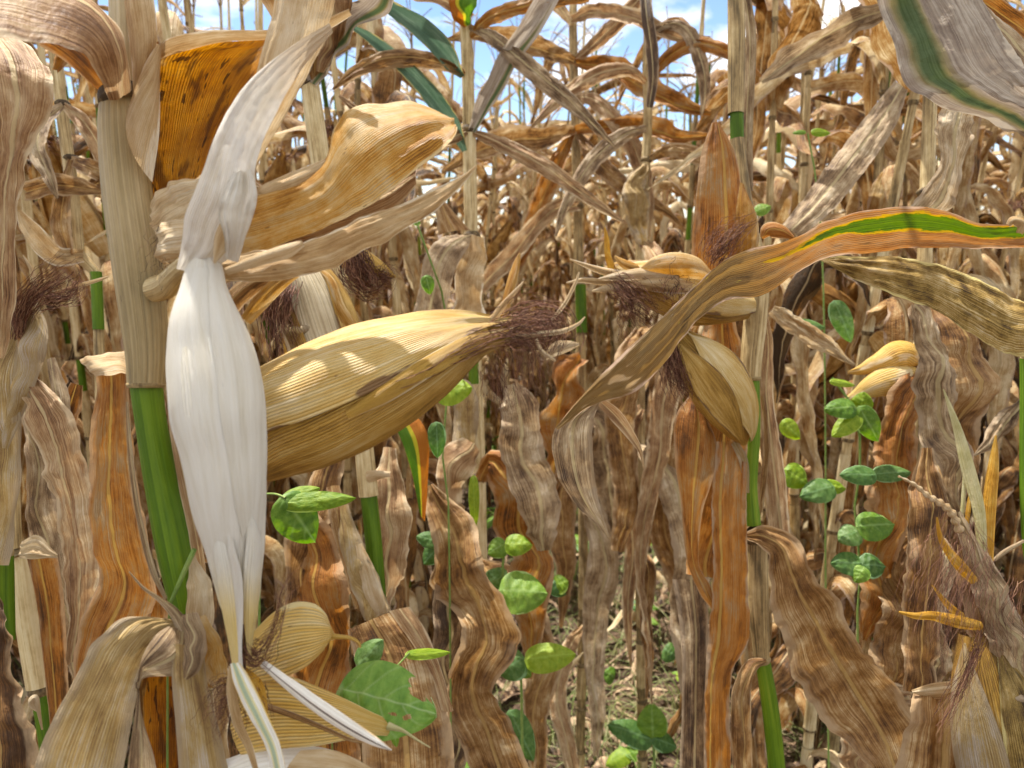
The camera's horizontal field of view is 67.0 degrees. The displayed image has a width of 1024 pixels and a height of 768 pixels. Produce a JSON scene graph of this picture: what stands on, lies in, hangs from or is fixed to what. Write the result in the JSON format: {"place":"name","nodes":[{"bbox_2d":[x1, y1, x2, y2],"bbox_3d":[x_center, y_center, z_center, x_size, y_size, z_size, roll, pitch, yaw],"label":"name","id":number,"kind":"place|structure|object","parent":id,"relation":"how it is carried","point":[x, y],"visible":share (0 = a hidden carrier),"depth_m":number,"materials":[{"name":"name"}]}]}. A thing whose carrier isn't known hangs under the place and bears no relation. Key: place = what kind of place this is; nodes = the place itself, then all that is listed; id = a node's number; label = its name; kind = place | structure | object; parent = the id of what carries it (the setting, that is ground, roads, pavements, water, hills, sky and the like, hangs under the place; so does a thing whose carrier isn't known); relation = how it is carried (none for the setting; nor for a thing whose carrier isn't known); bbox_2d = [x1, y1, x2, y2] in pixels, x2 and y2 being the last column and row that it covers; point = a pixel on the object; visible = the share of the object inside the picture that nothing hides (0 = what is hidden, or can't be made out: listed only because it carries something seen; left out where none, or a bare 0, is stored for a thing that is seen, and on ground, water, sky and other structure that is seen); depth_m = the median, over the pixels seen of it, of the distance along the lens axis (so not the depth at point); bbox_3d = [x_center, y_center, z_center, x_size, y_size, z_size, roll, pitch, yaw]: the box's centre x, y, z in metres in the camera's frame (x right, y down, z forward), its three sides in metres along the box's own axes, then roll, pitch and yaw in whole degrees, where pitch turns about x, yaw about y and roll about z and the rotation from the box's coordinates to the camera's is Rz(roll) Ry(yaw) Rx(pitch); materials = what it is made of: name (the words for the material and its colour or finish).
{"place":"outdoors","nodes":[
{"label":"outdoors","id":0,"kind":"place"},
{"bbox_2d":[10,227,1023,767],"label":"ground","id":1,"kind":"structure","parent":0,"point":[504,707],"depth_m":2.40,"materials":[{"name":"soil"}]},
{"bbox_2d":[0,357,82,749],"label":"maize plant","id":2,"kind":"object","parent":1,"relation":"on","point":[32,593],"visible":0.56,"depth_m":0.71,"materials":[{"name":"orange plant"}]},
{"bbox_2d":[16,155,85,687],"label":"maize plant","id":3,"kind":"object","parent":1,"relation":"on","point":[22,249],"visible":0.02,"depth_m":2.19,"materials":[{"name":"brown plant"}]},
{"bbox_2d":[0,37,108,767],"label":"maize plant","id":4,"kind":"object","parent":1,"relation":"on","point":[26,91],"visible":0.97,"depth_m":0.55,"materials":[{"name":"brown plant"}]},
{"bbox_2d":[17,165,94,459],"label":"maize plant","id":5,"kind":"object","parent":1,"relation":"on","point":[39,220],"visible":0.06,"depth_m":2.63,"materials":[{"name":"brown plant"}]},
{"bbox_2d":[17,51,104,398],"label":"maize plant","id":6,"kind":"object","parent":1,"relation":"on","point":[67,187],"visible":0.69,"depth_m":0.96,"materials":[{"name":"grey plant"}]},
{"bbox_2d":[41,100,95,374],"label":"maize plant","id":7,"kind":"object","parent":1,"relation":"on","point":[88,110],"visible":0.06,"depth_m":2.56,"materials":[{"name":"brown plant"}]},
{"bbox_2d":[32,120,104,374],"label":"maize plant","id":8,"kind":"object","parent":1,"relation":"on","point":[61,344],"visible":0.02,"depth_m":2.93,"materials":[{"name":"brown plant"}]},
{"bbox_2d":[15,41,129,758],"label":"maize plant","id":9,"kind":"object","parent":1,"relation":"on","point":[32,255],"visible":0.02,"depth_m":1.48,"materials":[{"name":"brown plant"}]},
{"bbox_2d":[27,0,168,600],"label":"maize plant","id":10,"kind":"object","parent":1,"relation":"on","point":[93,222],"visible":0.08,"depth_m":1.86,"materials":[{"name":"beige plant"}]},
{"bbox_2d":[47,63,168,573],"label":"maize plant","id":11,"kind":"object","parent":1,"relation":"on","point":[99,208],"visible":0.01,"depth_m":2.45,"materials":[{"name":"brown plant"}]},
{"bbox_2d":[14,42,261,718],"bbox_3d":[-1.028,-0.134,1.817,1.259,2.334,0.371,-1,12,-6],"label":"maize plant","id":12,"kind":"object","parent":1,"relation":"on","point":[81,342],"visible":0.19,"depth_m":1.82,"materials":[{"name":"brown plant"}]},
{"bbox_2d":[99,0,291,539],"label":"maize plant","id":13,"kind":"object","parent":1,"relation":"on","point":[242,3],"visible":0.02,"depth_m":2.40,"materials":[{"name":"brown plant"}]},
{"bbox_2d":[156,0,285,757],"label":"maize plant","id":14,"kind":"object","parent":1,"relation":"on","point":[169,24],"visible":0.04,"depth_m":1.47,"materials":[{"name":"brown plant"}]},
{"bbox_2d":[131,0,329,718],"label":"maize plant","id":15,"kind":"object","parent":1,"relation":"on","point":[289,121],"visible":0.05,"depth_m":1.88,"materials":[{"name":"brown plant"}]},
{"bbox_2d":[32,0,452,578],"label":"maize plant","id":16,"kind":"object","parent":1,"relation":"on","point":[280,165],"visible":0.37,"depth_m":2.32,"materials":[{"name":"brown plant"}]},
{"bbox_2d":[158,0,354,608],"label":"maize plant","id":17,"kind":"object","parent":1,"relation":"on","point":[267,603],"visible":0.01,"depth_m":2.48,"materials":[{"name":"brown plant"}]},
{"bbox_2d":[84,23,433,670],"bbox_3d":[-0.429,-0.238,1.806,0.935,2.527,0.462,8,12,14],"label":"maize plant","id":18,"kind":"object","parent":1,"relation":"on","point":[387,84],"visible":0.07,"depth_m":1.77,"materials":[{"name":"brown plant"}]},
{"bbox_2d":[156,0,365,603],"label":"maize plant","id":19,"kind":"object","parent":1,"relation":"on","point":[299,479],"depth_m":2.43,"materials":[{"name":"brown plant"}]},
{"bbox_2d":[0,0,584,767],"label":"maize plant","id":20,"kind":"object","parent":1,"relation":"on","point":[188,126],"visible":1,"depth_m":0.38,"materials":[{"name":"dry brown leaf"},{"name":"amber leaf"},{"name":"silk"}]},
{"bbox_2d":[166,548,196,767],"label":"bean vine","id":21,"kind":"object","parent":20,"relation":"attached to","point":[185,569],"visible":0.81,"depth_m":0.40,"materials":[{"name":"green plant"}]},
{"bbox_2d":[258,486,355,626],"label":"bean vine","id":22,"kind":"object","parent":1,"relation":"on","point":[294,516],"visible":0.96,"depth_m":0.55,"materials":[{"name":"green plant"}]},
{"bbox_2d":[241,0,453,767],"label":"maize plant","id":23,"kind":"object","parent":1,"relation":"on","point":[303,309],"visible":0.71,"depth_m":0.81,"materials":[{"name":"brown plant"}]},
{"bbox_2d":[278,56,451,669],"bbox_3d":[-0.365,-0.196,1.861,0.386,2.433,0.887,2,12,11],"label":"maize plant","id":24,"kind":"object","parent":1,"relation":"on","point":[347,92],"visible":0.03,"depth_m":1.99,"materials":[{"name":"brown plant"}]},
{"bbox_2d":[344,53,404,449],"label":"maize plant","id":25,"kind":"object","parent":1,"relation":"on","point":[382,302],"visible":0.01,"depth_m":2.96,"materials":[{"name":"brown plant"}]},
{"bbox_2d":[294,51,455,482],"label":"maize plant","id":26,"kind":"object","parent":1,"relation":"on","point":[300,163],"visible":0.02,"depth_m":3.03,"materials":[{"name":"brown plant"}]},
{"bbox_2d":[292,25,462,626],"bbox_3d":[-0.587,-0.383,2.359,1.416,2.609,0.534,6,13,26],"label":"maize plant","id":27,"kind":"object","parent":1,"relation":"on","point":[393,39],"visible":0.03,"depth_m":2.19,"materials":[{"name":"brown plant"}]},
{"bbox_2d":[324,18,438,761],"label":"maize plant","id":28,"kind":"object","parent":1,"relation":"on","point":[404,596],"visible":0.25,"depth_m":1.82,"materials":[{"name":"brown plant"}]},
{"bbox_2d":[306,66,462,626],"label":"maize plant","id":29,"kind":"object","parent":1,"relation":"on","point":[371,317],"visible":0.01,"depth_m":2.48,"materials":[{"name":"brown plant"}]},
{"bbox_2d":[331,639,449,749],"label":"bean vine","id":30,"kind":"object","parent":1,"relation":"on","point":[372,682],"visible":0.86,"depth_m":0.39,"materials":[{"name":"green plant"}]},
{"bbox_2d":[388,19,514,488],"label":"maize plant","id":31,"kind":"object","parent":1,"relation":"on","point":[443,81],"visible":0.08,"depth_m":3.38,"materials":[{"name":"brown plant"}]},
{"bbox_2d":[382,0,545,498],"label":"maize plant","id":32,"kind":"object","parent":1,"relation":"on","point":[486,388],"visible":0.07,"depth_m":3.57,"materials":[{"name":"brown plant"}]},
{"bbox_2d":[416,531,534,767],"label":"bean vine","id":33,"kind":"object","parent":1,"relation":"on","point":[424,539],"visible":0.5,"depth_m":1.10,"materials":[{"name":"green plant"}]},
{"bbox_2d":[411,12,546,415],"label":"maize plant","id":34,"kind":"object","parent":1,"relation":"on","point":[431,176],"visible":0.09,"depth_m":4.19,"materials":[{"name":"brown plant"}]},
{"bbox_2d":[332,0,627,767],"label":"maize plant","id":35,"kind":"object","parent":1,"relation":"on","point":[488,635],"visible":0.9,"depth_m":1.16,"materials":[{"name":"brown plant"}]},
{"bbox_2d":[414,221,479,726],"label":"bean vine","id":36,"kind":"object","parent":35,"relation":"attached to","point":[460,391],"visible":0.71,"depth_m":0.92,"materials":[{"name":"green plant"}]},
{"bbox_2d":[431,72,544,509],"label":"maize plant","id":37,"kind":"object","parent":1,"relation":"on","point":[492,248],"visible":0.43,"depth_m":3.58,"materials":[{"name":"brown plant"}]},
{"bbox_2d":[440,1,550,381],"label":"maize plant","id":38,"kind":"object","parent":1,"relation":"on","point":[482,163],"visible":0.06,"depth_m":4.65,"materials":[{"name":"brown plant"}]},
{"bbox_2d":[451,43,543,508],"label":"maize plant","id":39,"kind":"object","parent":1,"relation":"on","point":[504,278],"visible":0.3,"depth_m":3.60,"materials":[{"name":"brown plant"}]},
{"bbox_2d":[478,44,537,424],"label":"maize plant","id":40,"kind":"object","parent":1,"relation":"on","point":[515,204],"visible":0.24,"depth_m":4.31,"materials":[{"name":"brown plant"}]},
{"bbox_2d":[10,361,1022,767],"bbox_3d":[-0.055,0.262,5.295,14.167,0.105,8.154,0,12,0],"label":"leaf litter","id":41,"kind":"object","parent":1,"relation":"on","point":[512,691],"visible":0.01,"depth_m":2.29,"materials":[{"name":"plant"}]},
{"bbox_2d":[432,2,606,434],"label":"maize plant","id":42,"kind":"object","parent":1,"relation":"on","point":[503,179],"visible":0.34,"depth_m":3.69,"materials":[{"name":"brown plant"}]},
{"bbox_2d":[436,75,613,393],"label":"maize plant","id":43,"kind":"object","parent":1,"relation":"on","point":[514,83],"visible":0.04,"depth_m":4.63,"materials":[{"name":"brown plant"}]},
{"bbox_2d":[463,18,597,449],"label":"maize plant","id":44,"kind":"object","parent":1,"relation":"on","point":[494,421],"visible":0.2,"depth_m":3.77,"materials":[{"name":"brown plant"}]},
{"bbox_2d":[446,0,614,412],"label":"maize plant","id":45,"kind":"object","parent":1,"relation":"on","point":[499,160],"visible":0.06,"depth_m":4.33,"materials":[{"name":"brown plant"}]},
{"bbox_2d":[486,534,575,752],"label":"bean vine","id":46,"kind":"object","parent":1,"relation":"on","point":[523,592],"visible":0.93,"depth_m":1.04,"materials":[{"name":"green plant"}]},
{"bbox_2d":[488,106,612,431],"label":"maize plant","id":47,"kind":"object","parent":1,"relation":"on","point":[562,232],"visible":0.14,"depth_m":4.21,"materials":[{"name":"brown plant"}]},
{"bbox_2d":[482,71,626,373],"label":"maize plant","id":48,"kind":"object","parent":1,"relation":"on","point":[507,193],"visible":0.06,"depth_m":4.91,"materials":[{"name":"brown plant"}]},
{"bbox_2d":[441,0,710,767],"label":"maize plant","id":49,"kind":"object","parent":1,"relation":"on","point":[598,572],"visible":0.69,"depth_m":1.70,"materials":[{"name":"orange plant"}]},
{"bbox_2d":[477,24,694,398],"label":"maize plant","id":50,"kind":"object","parent":1,"relation":"on","point":[604,87],"visible":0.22,"depth_m":4.22,"materials":[{"name":"brown plant"}]},
{"bbox_2d":[520,19,654,380],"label":"maize plant","id":51,"kind":"object","parent":1,"relation":"on","point":[602,349],"visible":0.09,"depth_m":4.68,"materials":[{"name":"brown plant"}]},
{"bbox_2d":[546,32,653,397],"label":"maize plant","id":52,"kind":"object","parent":1,"relation":"on","point":[597,217],"visible":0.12,"depth_m":4.23,"materials":[{"name":"brown plant"}]},
{"bbox_2d":[547,37,654,437],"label":"maize plant","id":53,"kind":"object","parent":1,"relation":"on","point":[616,330],"visible":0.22,"depth_m":3.55,"materials":[{"name":"brown plant"}]},
{"bbox_2d":[572,82,645,440],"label":"maize plant","id":54,"kind":"object","parent":1,"relation":"on","point":[610,230],"visible":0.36,"depth_m":3.74,"materials":[{"name":"brown plant"}]},
{"bbox_2d":[538,26,680,362],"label":"maize plant","id":55,"kind":"object","parent":1,"relation":"on","point":[566,238],"visible":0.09,"depth_m":4.92,"materials":[{"name":"brown plant"}]},
{"bbox_2d":[547,6,687,442],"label":"maize plant","id":56,"kind":"object","parent":1,"relation":"on","point":[657,216],"visible":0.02,"depth_m":4.06,"materials":[{"name":"brown plant"}]},
{"bbox_2d":[605,746,639,767],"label":"bean plant","id":57,"kind":"object","parent":1,"relation":"on","point":[624,756],"visible":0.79,"depth_m":1.84,"materials":[{"name":"green plant"}]},
{"bbox_2d":[519,61,729,414],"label":"maize plant","id":58,"kind":"object","parent":1,"relation":"on","point":[655,237],"depth_m":3.55,"materials":[{"name":"brown plant"}]},
{"bbox_2d":[585,46,679,372],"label":"maize plant","id":59,"kind":"object","parent":1,"relation":"on","point":[601,258],"visible":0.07,"depth_m":4.12,"materials":[{"name":"brown plant"}]},
{"bbox_2d":[257,70,1012,373],"bbox_3d":[0.058,-2.643,13.052,30.674,2.649,16.274,0,12,0],"label":"distant maize","id":60,"kind":"object","parent":1,"relation":"on","point":[838,208],"visible":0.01,"depth_m":8.01,"materials":[{"name":"brown plant"}]},
{"bbox_2d":[604,643,676,767],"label":"bean vine","id":61,"kind":"object","parent":1,"relation":"on","point":[647,729],"visible":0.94,"depth_m":1.66,"materials":[{"name":"green plant"}]},
{"bbox_2d":[531,0,764,767],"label":"maize plant","id":62,"kind":"object","parent":1,"relation":"on","point":[646,502],"visible":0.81,"depth_m":1.50,"materials":[{"name":"brown plant"}]},
{"bbox_2d":[590,31,722,421],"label":"maize plant","id":63,"kind":"object","parent":1,"relation":"on","point":[662,185],"visible":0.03,"depth_m":3.49,"materials":[{"name":"brown plant"}]},
{"bbox_2d":[591,0,821,621],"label":"maize plant","id":64,"kind":"object","parent":1,"relation":"on","point":[787,116],"visible":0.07,"depth_m":2.33,"materials":[{"name":"brown plant"}]},
{"bbox_2d":[653,55,761,324],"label":"maize plant","id":65,"kind":"object","parent":1,"relation":"on","point":[676,206],"visible":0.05,"depth_m":3.42,"materials":[{"name":"beige plant"}]},
{"bbox_2d":[667,26,755,251],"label":"maize plant","id":66,"kind":"object","parent":1,"relation":"on","point":[718,76],"depth_m":2.99,"materials":[{"name":"beige plant"}]},
{"bbox_2d":[570,0,883,731],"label":"maize plant","id":67,"kind":"object","parent":1,"relation":"on","point":[864,181],"visible":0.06,"depth_m":1.85,"materials":[{"name":"brown plant"}]},
{"bbox_2d":[566,0,910,767],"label":"maize plant","id":68,"kind":"object","parent":1,"relation":"on","point":[726,432],"visible":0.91,"depth_m":0.77,"materials":[{"name":"dry corn husk"},{"name":"dry orange and brown leaf"},{"name":"corn silk"}]},
{"bbox_2d":[651,0,827,767],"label":"maize plant","id":69,"kind":"object","parent":1,"relation":"on","point":[807,15],"visible":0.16,"depth_m":1.58,"materials":[{"name":"brown plant"}]},
{"bbox_2d":[652,78,831,615],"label":"maize plant","id":70,"kind":"object","parent":1,"relation":"on","point":[788,131],"visible":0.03,"depth_m":2.38,"materials":[{"name":"brown plant"}]},
{"bbox_2d":[618,31,919,584],"bbox_3d":[0.756,-0.211,2.446,1.134,2.236,0.432,11,16,43],"label":"maize plant","id":71,"kind":"object","parent":1,"relation":"on","point":[854,117],"visible":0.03,"depth_m":2.22,"materials":[{"name":"brown plant"}]},
{"bbox_2d":[736,34,827,524],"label":"maize plant","id":72,"kind":"object","parent":1,"relation":"on","point":[739,326],"visible":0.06,"depth_m":2.48,"materials":[{"name":"brown plant"}]},
{"bbox_2d":[657,108,914,192],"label":"maize plant","id":73,"kind":"object","parent":1,"relation":"on","point":[828,125],"depth_m":3.28,"materials":[{"name":"brown plant"}]},
{"bbox_2d":[552,0,1023,538],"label":"maize plant","id":74,"kind":"object","parent":1,"relation":"on","point":[960,62],"visible":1,"depth_m":0.57,"materials":[{"name":"brown plant"}]},
{"bbox_2d":[754,128,829,767],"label":"bean vine","id":75,"kind":"object","parent":1,"relation":"on","point":[762,209],"visible":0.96,"depth_m":1.30,"materials":[{"name":"green plant"}]},
{"bbox_2d":[658,70,936,509],"bbox_3d":[1.102,-0.487,2.562,1.341,2.735,0.488,4,13,21],"label":"maize plant","id":76,"kind":"object","parent":1,"relation":"on","point":[793,102],"visible":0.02,"depth_m":2.61,"materials":[{"name":"brown plant"}]},
{"bbox_2d":[725,11,872,455],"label":"maize plant","id":77,"kind":"object","parent":1,"relation":"on","point":[859,69],"visible":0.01,"depth_m":2.77,"materials":[{"name":"brown plant"}]},
{"bbox_2d":[694,4,913,549],"bbox_3d":[1.089,-0.256,2.897,0.721,2.143,0.549,7,13,29],"label":"maize plant","id":78,"kind":"object","parent":1,"relation":"on","point":[760,177],"visible":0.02,"depth_m":2.78,"materials":[{"name":"brown plant"}]},
{"bbox_2d":[758,0,862,398],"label":"maize plant","id":79,"kind":"object","parent":1,"relation":"on","point":[761,221],"visible":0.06,"depth_m":3.42,"materials":[{"name":"brown plant"}]},
{"bbox_2d":[730,0,919,767],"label":"maize plant","id":80,"kind":"object","parent":1,"relation":"on","point":[805,284],"visible":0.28,"depth_m":1.39,"materials":[{"name":"brown plant"}]},
{"bbox_2d":[790,61,859,441],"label":"maize plant","id":81,"kind":"object","parent":1,"relation":"on","point":[823,146],"visible":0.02,"depth_m":3.40,"materials":[{"name":"brown plant"}]},
{"bbox_2d":[648,36,1015,767],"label":"maize plant","id":82,"kind":"object","parent":1,"relation":"on","point":[1002,364],"visible":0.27,"depth_m":1.67,"materials":[{"name":"brown plant"}]},
{"bbox_2d":[779,300,910,642],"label":"bean vine","id":83,"kind":"object","parent":1,"relation":"on","point":[858,413],"visible":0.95,"depth_m":0.98,"materials":[{"name":"green plant"}]},
{"bbox_2d":[757,61,937,557],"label":"maize plant","id":84,"kind":"object","parent":1,"relation":"on","point":[822,74],"visible":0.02,"depth_m":2.88,"materials":[{"name":"brown plant"}]},
{"bbox_2d":[794,93,941,283],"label":"maize plant","id":85,"kind":"object","parent":1,"relation":"on","point":[907,197],"visible":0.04,"depth_m":3.05,"materials":[{"name":"brown plant"}]},
{"bbox_2d":[768,95,1019,767],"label":"maize plant","id":86,"kind":"object","parent":1,"relation":"on","point":[910,381],"visible":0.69,"depth_m":0.98,"materials":[{"name":"brown plant"}]},
{"bbox_2d":[800,0,1008,532],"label":"maize plant","id":87,"kind":"object","parent":1,"relation":"on","point":[993,160],"visible":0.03,"depth_m":2.98,"materials":[{"name":"brown plant"}]},
{"bbox_2d":[792,72,1020,636],"bbox_3d":[1.084,-0.265,2.025,0.499,2.486,1.320,-2,12,-9],"label":"maize plant","id":88,"kind":"object","parent":1,"relation":"on","point":[852,81],"visible":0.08,"depth_m":1.95,"materials":[{"name":"brown plant"}]},
{"bbox_2d":[791,0,1023,605],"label":"maize plant","id":89,"kind":"object","parent":1,"relation":"on","point":[1001,141],"visible":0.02,"depth_m":2.47,"materials":[{"name":"brown plant"}]},
{"bbox_2d":[799,3,1023,633],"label":"maize plant","id":90,"kind":"object","parent":1,"relation":"on","point":[853,205],"visible":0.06,"depth_m":2.38,"materials":[{"name":"brown plant"}]},
{"bbox_2d":[815,95,1007,541],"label":"maize plant","id":91,"kind":"object","parent":1,"relation":"on","point":[987,218],"depth_m":3.15,"materials":[{"name":"brown plant"}]},
{"bbox_2d":[821,0,1019,695],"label":"maize plant","id":92,"kind":"object","parent":1,"relation":"on","point":[953,258],"visible":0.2,"depth_m":1.66,"materials":[{"name":"brown plant"}]},
{"bbox_2d":[890,357,1023,767],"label":"maize plant","id":93,"kind":"object","parent":1,"relation":"on","point":[970,714],"visible":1,"depth_m":0.48,"materials":[{"name":"brown plant"}]},
{"bbox_2d":[896,130,1023,570],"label":"maize plant","id":94,"kind":"object","parent":1,"relation":"on","point":[1017,143],"visible":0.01,"depth_m":2.64,"materials":[{"name":"brown plant"}]},
{"bbox_2d":[903,94,1023,681],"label":"maize plant","id":95,"kind":"object","parent":1,"relation":"on","point":[1015,559],"visible":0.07,"depth_m":1.80,"materials":[{"name":"brown plant"}]},
{"bbox_2d":[913,118,1023,600],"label":"maize plant","id":96,"kind":"object","parent":1,"relation":"on","point":[1008,477],"visible":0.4,"depth_m":2.05,"materials":[{"name":"brown plant"}]},
{"bbox_2d":[935,0,1021,360],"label":"maize plant","id":97,"kind":"object","parent":1,"relation":"on","point":[976,194],"visible":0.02,"depth_m":2.35,"materials":[{"name":"brown plant"}]},
{"bbox_2d":[943,127,1023,631],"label":"maize plant","id":98,"kind":"object","parent":1,"relation":"on","point":[1005,514],"visible":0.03,"depth_m":2.29,"materials":[{"name":"brown plant"}]},
{"bbox_2d":[33,0,1023,226],"label":"sky","id":99,"kind":"structure","parent":0,"point":[716,11],"materials":[{"name":"blue"}]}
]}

